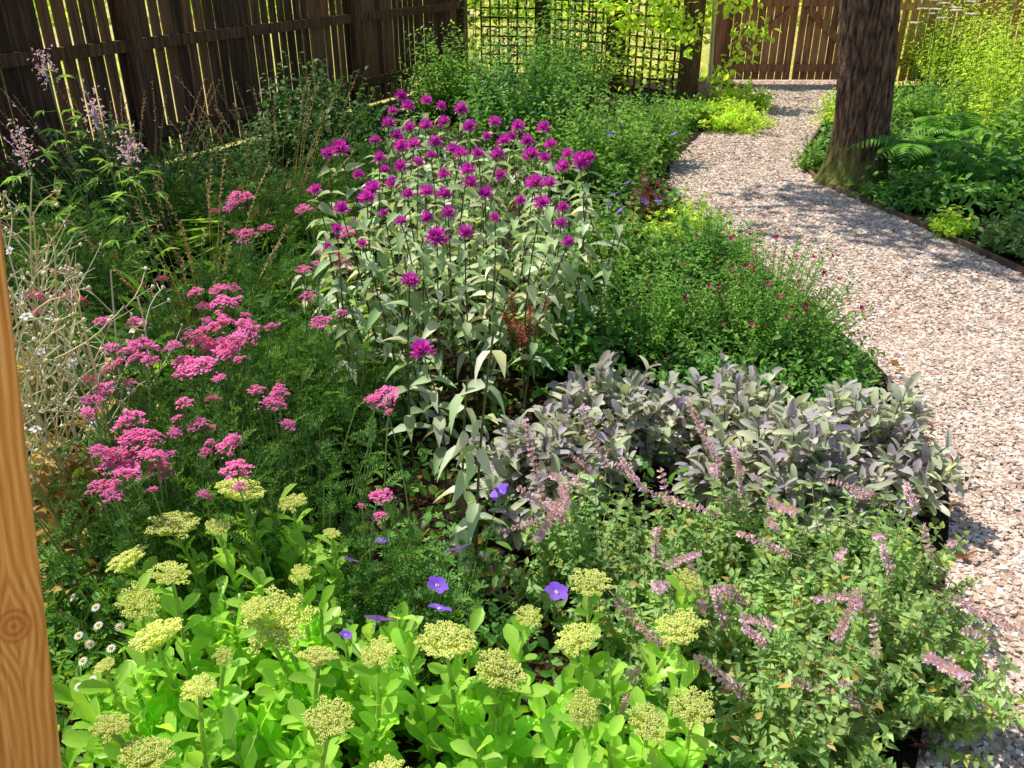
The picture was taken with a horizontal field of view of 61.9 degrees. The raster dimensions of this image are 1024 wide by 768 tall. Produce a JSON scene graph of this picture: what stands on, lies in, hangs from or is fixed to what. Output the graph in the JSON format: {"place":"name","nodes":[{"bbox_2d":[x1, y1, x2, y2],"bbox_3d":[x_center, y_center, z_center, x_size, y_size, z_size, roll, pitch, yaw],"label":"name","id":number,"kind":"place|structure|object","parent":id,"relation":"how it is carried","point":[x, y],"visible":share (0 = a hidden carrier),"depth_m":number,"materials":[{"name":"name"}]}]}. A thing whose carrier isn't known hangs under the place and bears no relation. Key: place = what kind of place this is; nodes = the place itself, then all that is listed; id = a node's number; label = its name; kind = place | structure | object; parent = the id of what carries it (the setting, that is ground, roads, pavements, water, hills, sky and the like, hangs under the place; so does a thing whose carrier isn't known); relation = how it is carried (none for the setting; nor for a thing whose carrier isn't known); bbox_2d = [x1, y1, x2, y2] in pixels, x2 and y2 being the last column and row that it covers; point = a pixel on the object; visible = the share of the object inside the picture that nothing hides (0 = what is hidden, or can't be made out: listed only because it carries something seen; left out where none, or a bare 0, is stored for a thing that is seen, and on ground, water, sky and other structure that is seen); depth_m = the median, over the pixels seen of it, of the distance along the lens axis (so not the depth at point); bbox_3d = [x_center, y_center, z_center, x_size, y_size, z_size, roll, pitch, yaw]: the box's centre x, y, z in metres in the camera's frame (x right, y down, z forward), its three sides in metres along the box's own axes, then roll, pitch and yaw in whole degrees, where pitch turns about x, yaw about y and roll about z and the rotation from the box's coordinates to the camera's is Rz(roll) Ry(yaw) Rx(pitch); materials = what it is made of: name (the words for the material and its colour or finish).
{"place":"outdoors","nodes":[
{"label":"outdoors","id":0,"kind":"place"},
{"bbox_2d":[0,78,948,767],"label":"garden soil","id":1,"kind":"structure","parent":0,"point":[906,752],"depth_m":3.03,"materials":[{"name":"brown soil"}]},
{"bbox_2d":[0,219,61,767],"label":"timber post","id":2,"kind":"object","parent":1,"relation":"on","point":[29,735],"visible":1,"depth_m":1.08,"materials":[{"name":"brown wood"}]},
{"bbox_2d":[0,105,97,368],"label":"tall perennial","id":3,"kind":"object","parent":1,"relation":"on","point":[47,153],"visible":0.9,"depth_m":3.03,"materials":[{"name":"green plant"}]},
{"bbox_2d":[0,175,118,455],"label":"rose campion","id":4,"kind":"object","parent":1,"relation":"on","point":[42,262],"visible":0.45,"depth_m":2.81,"materials":[{"name":"plant"}]},
{"bbox_2d":[27,44,119,321],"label":"tall perennial","id":5,"kind":"object","parent":1,"relation":"on","point":[45,70],"visible":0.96,"depth_m":3.49,"materials":[{"name":"green plant"}]},
{"bbox_2d":[9,254,144,561],"bbox_3d":[-1.262,0.157,2.366,0.524,0.981,0.500,-11,29,-20],"label":"rose campion","id":6,"kind":"object","parent":1,"relation":"on","point":[42,475],"visible":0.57,"depth_m":2.35,"materials":[{"name":"beige plant"}]},
{"bbox_2d":[0,179,161,331],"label":"feathery perennial","id":7,"kind":"object","parent":1,"relation":"on","point":[84,257],"visible":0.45,"depth_m":3.90,"materials":[{"name":"green plant"}]},
{"bbox_2d":[0,111,181,229],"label":"leafy shrub","id":8,"kind":"object","parent":1,"relation":"on","point":[83,162],"visible":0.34,"depth_m":5.15,"materials":[{"name":"green plant"}]},
{"bbox_2d":[8,252,194,508],"bbox_3d":[-1.250,0.011,2.652,0.503,0.951,0.564,0,27,0],"label":"rose campion","id":9,"kind":"object","parent":1,"relation":"on","point":[88,288],"visible":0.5,"depth_m":2.55,"materials":[{"name":"beige plant"}]},
{"bbox_2d":[10,268,196,480],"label":"yarrow plant","id":10,"kind":"object","parent":1,"relation":"on","point":[91,322],"visible":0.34,"depth_m":2.79,"materials":[{"name":"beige plant"}]},
{"bbox_2d":[39,527,173,651],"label":"leafy perennial","id":11,"kind":"object","parent":1,"relation":"on","point":[97,569],"visible":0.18,"depth_m":2.20,"materials":[{"name":"green plant"}]},
{"bbox_2d":[66,79,162,351],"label":"tall perennial","id":12,"kind":"object","parent":1,"relation":"on","point":[94,181],"visible":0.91,"depth_m":3.16,"materials":[{"name":"green plant"}]},
{"bbox_2d":[0,74,265,278],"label":"seed grass","id":13,"kind":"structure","parent":1,"relation":"on","point":[162,248],"depth_m":4.69,"materials":[{"name":"green plant"}]},
{"bbox_2d":[98,106,192,382],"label":"tall perennial","id":14,"kind":"object","parent":1,"relation":"on","point":[183,287],"visible":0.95,"depth_m":2.96,"materials":[{"name":"green plant"}]},
{"bbox_2d":[44,563,253,732],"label":"daisy plant","id":15,"kind":"object","parent":1,"relation":"on","point":[95,652],"visible":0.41,"depth_m":2.02,"materials":[{"name":"green plant"}]},
{"bbox_2d":[55,133,253,268],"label":"feathery perennial","id":16,"kind":"object","parent":1,"relation":"on","point":[168,187],"visible":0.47,"depth_m":4.77,"materials":[{"name":"green plant"}]},
{"bbox_2d":[29,374,301,661],"bbox_3d":[-0.919,0.355,2.144,0.737,0.608,0.641,10,29,18],"label":"yarrow plant","id":17,"kind":"object","parent":1,"relation":"on","point":[118,467],"visible":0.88,"depth_m":2.09,"materials":[{"name":"green plant"}]},
{"bbox_2d":[53,560,301,767],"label":"sedum plant","id":18,"kind":"object","parent":1,"relation":"on","point":[145,706],"visible":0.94,"depth_m":1.74,"materials":[{"name":"green plant"}]},
{"bbox_2d":[11,153,384,427],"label":"seed grass","id":19,"kind":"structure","parent":1,"relation":"on","point":[123,319],"depth_m":3.48,"materials":[{"name":"green plant"}]},
{"bbox_2d":[84,294,318,545],"bbox_3d":[-0.940,0.144,2.570,0.697,0.657,0.751,0,27,0],"label":"yarrow plant","id":20,"kind":"object","parent":1,"relation":"on","point":[246,402],"visible":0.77,"depth_m":2.51,"materials":[{"name":"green plant"}]},
{"bbox_2d":[138,117,296,209],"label":"leafy shrub","id":21,"kind":"object","parent":1,"relation":"on","point":[242,148],"visible":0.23,"depth_m":5.59,"materials":[{"name":"green plant"}]},
{"bbox_2d":[88,672,354,767],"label":"sedum plant","id":22,"kind":"object","parent":1,"relation":"on","point":[146,754],"visible":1,"depth_m":1.47,"materials":[{"name":"green plant"}]},
{"bbox_2d":[105,476,362,694],"bbox_3d":[-0.621,0.499,2.020,0.397,0.464,0.512,24,36,39],"label":"sedum plant","id":23,"kind":"object","parent":1,"relation":"on","point":[180,525],"visible":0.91,"depth_m":2.00,"materials":[{"name":"green plant"}]},
{"bbox_2d":[0,0,468,207],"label":"wooden fence","id":24,"kind":"object","parent":1,"relation":"on","point":[369,31],"visible":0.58,"depth_m":7.09,"materials":[{"name":"brown wood"}]},
{"bbox_2d":[129,224,341,420],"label":"yarrow plant","id":25,"kind":"object","parent":1,"relation":"on","point":[198,290],"visible":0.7,"depth_m":3.18,"materials":[{"name":"green plant"}]},
{"bbox_2d":[136,231,348,355],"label":"feathery perennial","id":26,"kind":"object","parent":1,"relation":"on","point":[178,307],"visible":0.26,"depth_m":3.74,"materials":[{"name":"green plant"}]},
{"bbox_2d":[117,366,391,601],"bbox_3d":[-0.669,0.314,2.246,0.704,0.598,0.706,0,27,0],"label":"yarrow plant","id":27,"kind":"object","parent":1,"relation":"on","point":[277,489],"visible":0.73,"depth_m":2.26,"materials":[{"name":"green plant"}]},
{"bbox_2d":[135,356,393,517],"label":"feathery perennial","id":28,"kind":"object","parent":1,"relation":"on","point":[313,442],"visible":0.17,"depth_m":2.78,"materials":[{"name":"green plant"}]},
{"bbox_2d":[187,186,356,340],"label":"yarrow plant","id":29,"kind":"object","parent":1,"relation":"on","point":[241,203],"visible":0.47,"depth_m":3.63,"materials":[{"name":"green plant"}]},
{"bbox_2d":[147,69,410,272],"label":"seed grass","id":30,"kind":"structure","parent":1,"relation":"on","point":[208,237],"depth_m":4.79,"materials":[{"name":"green plant"}]},
{"bbox_2d":[188,151,372,265],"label":"feathery perennial","id":31,"kind":"object","parent":1,"relation":"on","point":[286,210],"visible":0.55,"depth_m":4.74,"materials":[{"name":"green plant"}]},
{"bbox_2d":[203,563,435,767],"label":"sedum plant","id":32,"kind":"object","parent":1,"relation":"on","point":[371,698],"visible":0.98,"depth_m":1.72,"materials":[{"name":"green plant"}]},
{"bbox_2d":[244,50,395,180],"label":"leafy shrub","id":33,"kind":"object","parent":1,"relation":"on","point":[289,140],"visible":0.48,"depth_m":6.45,"materials":[{"name":"green plant"}]},
{"bbox_2d":[216,318,428,450],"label":"feathery perennial","id":34,"kind":"object","parent":1,"relation":"on","point":[293,357],"visible":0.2,"depth_m":3.09,"materials":[{"name":"green plant"}]},
{"bbox_2d":[228,250,430,463],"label":"yarrow plant","id":35,"kind":"object","parent":1,"relation":"on","point":[329,361],"visible":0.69,"depth_m":2.90,"materials":[{"name":"green plant"}]},
{"bbox_2d":[276,120,417,217],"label":"feathery perennial","id":36,"kind":"object","parent":1,"relation":"on","point":[316,168],"visible":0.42,"depth_m":5.42,"materials":[{"name":"green plant"}]},
{"bbox_2d":[291,139,447,353],"bbox_3d":[-0.627,-0.548,3.560,0.605,0.926,0.556,-17,32,-30],"label":"bee balm","id":37,"kind":"object","parent":1,"relation":"on","point":[339,146],"visible":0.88,"depth_m":3.50,"materials":[{"name":"green plant"}]},
{"bbox_2d":[275,385,506,706],"bbox_3d":[-0.297,0.388,2.103,0.570,0.592,0.598,0,27,0],"label":"yarrow plant","id":38,"kind":"object","parent":1,"relation":"on","point":[383,584],"visible":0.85,"depth_m":2.06,"materials":[{"name":"green plant"}]},
{"bbox_2d":[382,271,458,519],"bbox_3d":[-0.265,0.077,2.498,0.179,0.776,0.324,-23,35,-38],"label":"bee balm","id":39,"kind":"object","parent":1,"relation":"on","point":[418,346],"visible":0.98,"depth_m":2.47,"materials":[{"name":"green plant"}]},
{"bbox_2d":[385,89,472,275],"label":"bee balm","id":40,"kind":"object","parent":1,"relation":"on","point":[408,104],"visible":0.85,"depth_m":4.49,"materials":[{"name":"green plant"}]},
{"bbox_2d":[358,101,511,324],"bbox_3d":[-0.366,-0.779,4.001,0.703,0.938,0.777,-7,28,-14],"label":"bee balm","id":41,"kind":"object","parent":1,"relation":"on","point":[400,145],"visible":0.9,"depth_m":3.88,"materials":[{"name":"green plant"}]},
{"bbox_2d":[384,19,497,121],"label":"leafy shrub","id":42,"kind":"object","parent":1,"relation":"on","point":[448,91],"visible":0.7,"depth_m":8.64,"materials":[{"name":"green plant"}]},
{"bbox_2d":[312,159,576,438],"bbox_3d":[-0.241,-0.249,3.011,0.877,0.894,0.714,15,31,27],"label":"bee balm","id":43,"kind":"object","parent":1,"relation":"on","point":[494,324],"visible":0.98,"depth_m":2.99,"materials":[{"name":"green plant"}]},
{"bbox_2d":[330,483,567,690],"bbox_3d":[-0.165,0.474,2.097,0.564,0.435,0.821,0,27,0],"label":"violet geranium","id":44,"kind":"object","parent":1,"relation":"on","point":[554,590],"visible":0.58,"depth_m":2.11,"materials":[{"name":"green plant"}]},
{"bbox_2d":[434,334,505,593],"bbox_3d":[-0.108,0.229,2.117,0.196,0.851,0.242,0,27,0],"label":"bee balm","id":45,"kind":"object","parent":1,"relation":"on","point":[474,515],"visible":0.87,"depth_m":2.07,"materials":[{"name":"green plant"}]},
{"bbox_2d":[369,604,607,767],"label":"sedum plant","id":46,"kind":"object","parent":1,"relation":"on","point":[470,737],"visible":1,"depth_m":1.69,"materials":[{"name":"green plant"}]},
{"bbox_2d":[394,134,606,381],"bbox_3d":[-0.049,-0.486,3.444,0.689,0.921,0.704,-21,34,-35],"label":"bee balm","id":47,"kind":"object","parent":1,"relation":"on","point":[535,180],"visible":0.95,"depth_m":3.41,"materials":[{"name":"green plant"}]},
{"bbox_2d":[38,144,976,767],"bbox_3d":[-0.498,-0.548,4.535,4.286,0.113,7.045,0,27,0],"label":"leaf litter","id":48,"kind":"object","parent":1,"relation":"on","point":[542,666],"visible":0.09,"depth_m":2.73,"materials":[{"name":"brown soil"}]},
{"bbox_2d":[480,0,550,78],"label":"trellis panel","id":49,"kind":"object","parent":1,"relation":"on","point":[537,9],"visible":0.38,"depth_m":11.09,"materials":[{"name":"brown wood"}]},
{"bbox_2d":[457,0,563,82],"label":"climbing plant","id":50,"kind":"object","parent":49,"relation":"attached to","point":[474,2],"visible":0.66,"depth_m":11.01,"materials":[{"name":"green plant"}]},
{"bbox_2d":[473,115,577,310],"bbox_3d":[0.066,-0.730,3.904,0.521,0.938,0.593,0,27,0],"label":"bee balm","id":51,"kind":"object","parent":1,"relation":"on","point":[527,138],"visible":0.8,"depth_m":3.91,"materials":[{"name":"green plant"}]},
{"bbox_2d":[454,23,601,143],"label":"leafy shrub","id":52,"kind":"object","parent":1,"relation":"on","point":[489,101],"visible":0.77,"depth_m":7.66,"materials":[{"name":"green plant"}]},
{"bbox_2d":[456,403,643,550],"bbox_3d":[0.147,0.250,2.625,0.542,0.395,0.548,-10,29,-18],"label":"purple sage","id":53,"kind":"object","parent":1,"relation":"on","point":[555,438],"visible":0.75,"depth_m":2.57,"materials":[{"name":"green plant"}]},
{"bbox_2d":[481,280,657,381],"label":"leafy perennial","id":54,"kind":"object","parent":1,"relation":"on","point":[586,354],"visible":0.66,"depth_m":3.53,"materials":[{"name":"green plant"}]},
{"bbox_2d":[512,0,629,108],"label":"leafy shrub","id":55,"kind":"object","parent":1,"relation":"on","point":[586,75],"visible":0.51,"depth_m":9.18,"materials":[{"name":"green plant"}]},
{"bbox_2d":[528,147,630,342],"bbox_3d":[0.282,-0.575,3.656,0.451,0.886,0.509,0,27,0],"label":"bee balm","id":56,"kind":"object","parent":1,"relation":"on","point":[562,166],"visible":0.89,"depth_m":3.60,"materials":[{"name":"green plant"}]},
{"bbox_2d":[503,84,666,197],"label":"leafy shrub","id":57,"kind":"object","parent":1,"relation":"on","point":[580,140],"visible":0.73,"depth_m":6.01,"materials":[{"name":"green plant"}]},
{"bbox_2d":[495,402,685,630],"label":"catmint plant","id":58,"kind":"object","parent":1,"relation":"on","point":[571,546],"visible":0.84,"depth_m":2.23,"materials":[{"name":"green plant"}]},
{"bbox_2d":[538,194,689,294],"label":"leafy perennial","id":59,"kind":"object","parent":1,"relation":"on","point":[627,238],"visible":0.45,"depth_m":4.43,"materials":[{"name":"green plant"}]},
{"bbox_2d":[515,568,718,767],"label":"sedum plant","id":60,"kind":"object","parent":1,"relation":"on","point":[656,748],"visible":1,"depth_m":1.64,"materials":[{"name":"green plant"}]},
{"bbox_2d":[544,350,700,482],"bbox_3d":[0.366,0.090,2.934,0.570,0.421,0.593,0,27,0],"label":"purple sage","id":61,"kind":"object","parent":1,"relation":"on","point":[620,405],"visible":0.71,"depth_m":2.83,"materials":[{"name":"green plant"}]},
{"bbox_2d":[561,131,689,248],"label":"violet geranium","id":62,"kind":"object","parent":1,"relation":"on","point":[656,200],"visible":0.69,"depth_m":5.48,"materials":[{"name":"green plant"}]},
{"bbox_2d":[588,83,698,168],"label":"leafy shrub","id":63,"kind":"object","parent":1,"relation":"on","point":[664,140],"visible":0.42,"depth_m":6.85,"materials":[{"name":"green plant"}]},
{"bbox_2d":[571,247,743,362],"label":"salvia bush","id":64,"kind":"object","parent":1,"relation":"on","point":[669,319],"visible":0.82,"depth_m":3.67,"materials":[{"name":"green plant"}]},
{"bbox_2d":[617,0,705,105],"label":"trellis panel","id":65,"kind":"object","parent":1,"relation":"on","point":[688,78],"visible":0.49,"depth_m":9.57,"materials":[{"name":"brown wood"}]},
{"bbox_2d":[585,0,713,101],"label":"climbing plant","id":66,"kind":"object","parent":65,"relation":"attached to","point":[627,46],"visible":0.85,"depth_m":9.69,"materials":[{"name":"green plant"}]},
{"bbox_2d":[593,542,773,718],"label":"catmint plant","id":67,"kind":"object","parent":1,"relation":"on","point":[636,631],"visible":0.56,"depth_m":1.94,"materials":[{"name":"green plant"}]},
{"bbox_2d":[630,190,738,246],"bbox_3d":[1.051,-0.988,5.110,0.650,0.342,0.635,-23,35,-38],"label":"lady mantle","id":68,"kind":"object","parent":1,"relation":"on","point":[688,213],"visible":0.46,"depth_m":5.13,"materials":[{"name":"green plant"}]},
{"bbox_2d":[593,0,781,100],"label":"young tree","id":69,"kind":"object","parent":1,"relation":"on","point":[689,36],"visible":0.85,"depth_m":9.28,"materials":[{"name":"green plant"}]},
{"bbox_2d":[648,200,774,280],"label":"leafy perennial","id":70,"kind":"object","parent":1,"relation":"on","point":[716,238],"visible":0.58,"depth_m":4.60,"materials":[{"name":"green plant"}]},
{"bbox_2d":[639,323,786,405],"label":"leafy perennial","id":71,"kind":"object","parent":1,"relation":"on","point":[705,360],"visible":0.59,"depth_m":3.41,"materials":[{"name":"green plant"}]},
{"bbox_2d":[672,93,781,133],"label":"leafy perennial","id":72,"kind":"object","parent":1,"relation":"on","point":[736,118],"visible":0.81,"depth_m":8.37,"materials":[{"name":"green plant"}]},
{"bbox_2d":[639,398,845,628],"bbox_3d":[0.608,0.360,2.247,0.577,0.502,0.603,0,27,0],"label":"catmint plant","id":73,"kind":"object","parent":1,"relation":"on","point":[718,554],"visible":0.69,"depth_m":2.25,"materials":[{"name":"green plant"}]},
{"bbox_2d":[665,353,828,506],"bbox_3d":[0.792,0.122,2.854,0.603,0.378,0.658,0,27,0],"label":"purple sage","id":74,"kind":"object","parent":1,"relation":"on","point":[730,400],"visible":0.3,"depth_m":2.79,"materials":[{"name":"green plant"}]},
{"bbox_2d":[644,226,883,372],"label":"salvia bush","id":75,"kind":"object","parent":1,"relation":"on","point":[752,315],"visible":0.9,"depth_m":3.61,"materials":[{"name":"green plant"}]},
{"bbox_2d":[678,398,901,554],"bbox_3d":[0.827,0.272,2.586,0.623,0.441,0.575,0,27,0],"label":"purple sage","id":76,"kind":"object","parent":1,"relation":"on","point":[794,453],"visible":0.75,"depth_m":2.50,"materials":[{"name":"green plant"}]},
{"bbox_2d":[662,557,920,755],"bbox_3d":[0.636,0.601,1.923,0.590,0.404,0.546,0,27,0],"label":"catmint plant","id":77,"kind":"object","parent":1,"relation":"on","point":[789,617],"visible":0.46,"depth_m":1.88,"materials":[{"name":"green plant"}]},
{"bbox_2d":[692,624,899,767],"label":"catmint plant","id":78,"kind":"object","parent":1,"relation":"on","point":[766,728],"visible":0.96,"depth_m":1.71,"materials":[{"name":"green plant"}]},
{"bbox_2d":[752,324,884,403],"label":"leafy perennial","id":79,"kind":"object","parent":1,"relation":"on","point":[797,380],"visible":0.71,"depth_m":3.39,"materials":[{"name":"green plant"}]},
{"bbox_2d":[758,478,978,645],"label":"catmint plant","id":80,"kind":"object","parent":1,"relation":"on","point":[842,557],"visible":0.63,"depth_m":2.17,"materials":[{"name":"green plant"}]},
{"bbox_2d":[773,371,972,519],"bbox_3d":[1.102,0.198,2.733,0.588,0.425,0.658,0,27,0],"label":"purple sage","id":81,"kind":"object","parent":1,"relation":"on","point":[893,441],"visible":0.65,"depth_m":2.63,"materials":[{"name":"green plant"}]},
{"bbox_2d":[805,543,1023,767],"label":"catmint plant","id":82,"kind":"object","parent":1,"relation":"on","point":[925,676],"visible":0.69,"depth_m":1.86,"materials":[{"name":"green plant"}]},
{"bbox_2d":[0,0,1023,211],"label":"ground","id":83,"kind":"structure","parent":0,"point":[642,9],"depth_m":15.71,"materials":[{"name":"green plant"}]},
{"bbox_2d":[1,79,1023,767],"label":"ground cover","id":84,"kind":"object","parent":83,"relation":"on","point":[499,581],"visible":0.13,"depth_m":3.18,"materials":[{"name":"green plant"}]},
{"bbox_2d":[711,0,838,84],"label":"garden gate","id":85,"kind":"structure","parent":83,"relation":"on","point":[770,67],"depth_m":11.00,"materials":[{"name":"brown wood"}]},
{"bbox_2d":[812,0,900,190],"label":"old tree","id":86,"kind":"object","parent":83,"relation":"on","point":[868,34],"visible":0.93,"depth_m":6.13,"materials":[{"name":"brown plant"}]},
{"bbox_2d":[802,101,1023,274],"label":"path edging","id":87,"kind":"object","parent":83,"relation":"on","point":[1007,263],"visible":0.32,"depth_m":5.49,"materials":[{"name":"brown wood"}]},
{"bbox_2d":[895,0,1023,80],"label":"wooden fence","id":88,"kind":"object","parent":83,"relation":"on","point":[906,6],"visible":0.16,"depth_m":10.98,"materials":[{"name":"brown wood"}]},
{"bbox_2d":[661,79,1023,767],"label":"gravel path","id":89,"kind":"structure","parent":0,"point":[967,749],"depth_m":4.19,"materials":[{"name":"beige gravel"}]},
{"bbox_2d":[811,86,1023,266],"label":"border soil","id":90,"kind":"structure","parent":0,"point":[978,212],"depth_m":5.76,"materials":[{"name":"brown soil"}]},
{"bbox_2d":[850,169,943,213],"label":"leafy perennial","id":91,"kind":"object","parent":90,"relation":"on","point":[877,194],"visible":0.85,"depth_m":5.85,"materials":[{"name":"green plant"}]},
{"bbox_2d":[847,132,980,184],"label":"fern plant","id":92,"kind":"object","parent":90,"relation":"on","point":[920,151],"visible":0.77,"depth_m":6.15,"materials":[{"name":"green plant"}]},
{"bbox_2d":[891,63,1000,139],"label":"leafy perennial","id":93,"kind":"object","parent":90,"relation":"on","point":[925,107],"visible":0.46,"depth_m":7.98,"materials":[{"name":"green plant"}]},
{"bbox_2d":[907,112,993,146],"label":"fern plant","id":94,"kind":"object","parent":90,"relation":"on","point":[970,119],"visible":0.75,"depth_m":7.11,"materials":[{"name":"green plant"}]},
{"bbox_2d":[896,0,1014,90],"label":"leafy shrub","id":95,"kind":"object","parent":90,"relation":"on","point":[935,59],"visible":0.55,"depth_m":10.56,"materials":[{"name":"green plant"}]},
{"bbox_2d":[899,134,1023,213],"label":"broad leaf perennial","id":96,"kind":"object","parent":90,"relation":"on","point":[998,163],"visible":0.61,"depth_m":5.81,"materials":[{"name":"green plant"}]},
{"bbox_2d":[931,0,1023,117],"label":"leafy shrub","id":97,"kind":"object","parent":90,"relation":"on","point":[992,62],"visible":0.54,"depth_m":8.26,"materials":[{"name":"green plant"}]},
{"bbox_2d":[935,54,1023,150],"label":"leafy perennial","id":98,"kind":"object","parent":90,"relation":"on","point":[984,105],"visible":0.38,"depth_m":7.44,"materials":[{"name":"green plant"}]},
{"bbox_2d":[965,77,1023,167],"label":"broad leaf perennial","id":99,"kind":"object","parent":90,"relation":"on","point":[1017,130],"visible":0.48,"depth_m":6.42,"materials":[{"name":"green plant"}]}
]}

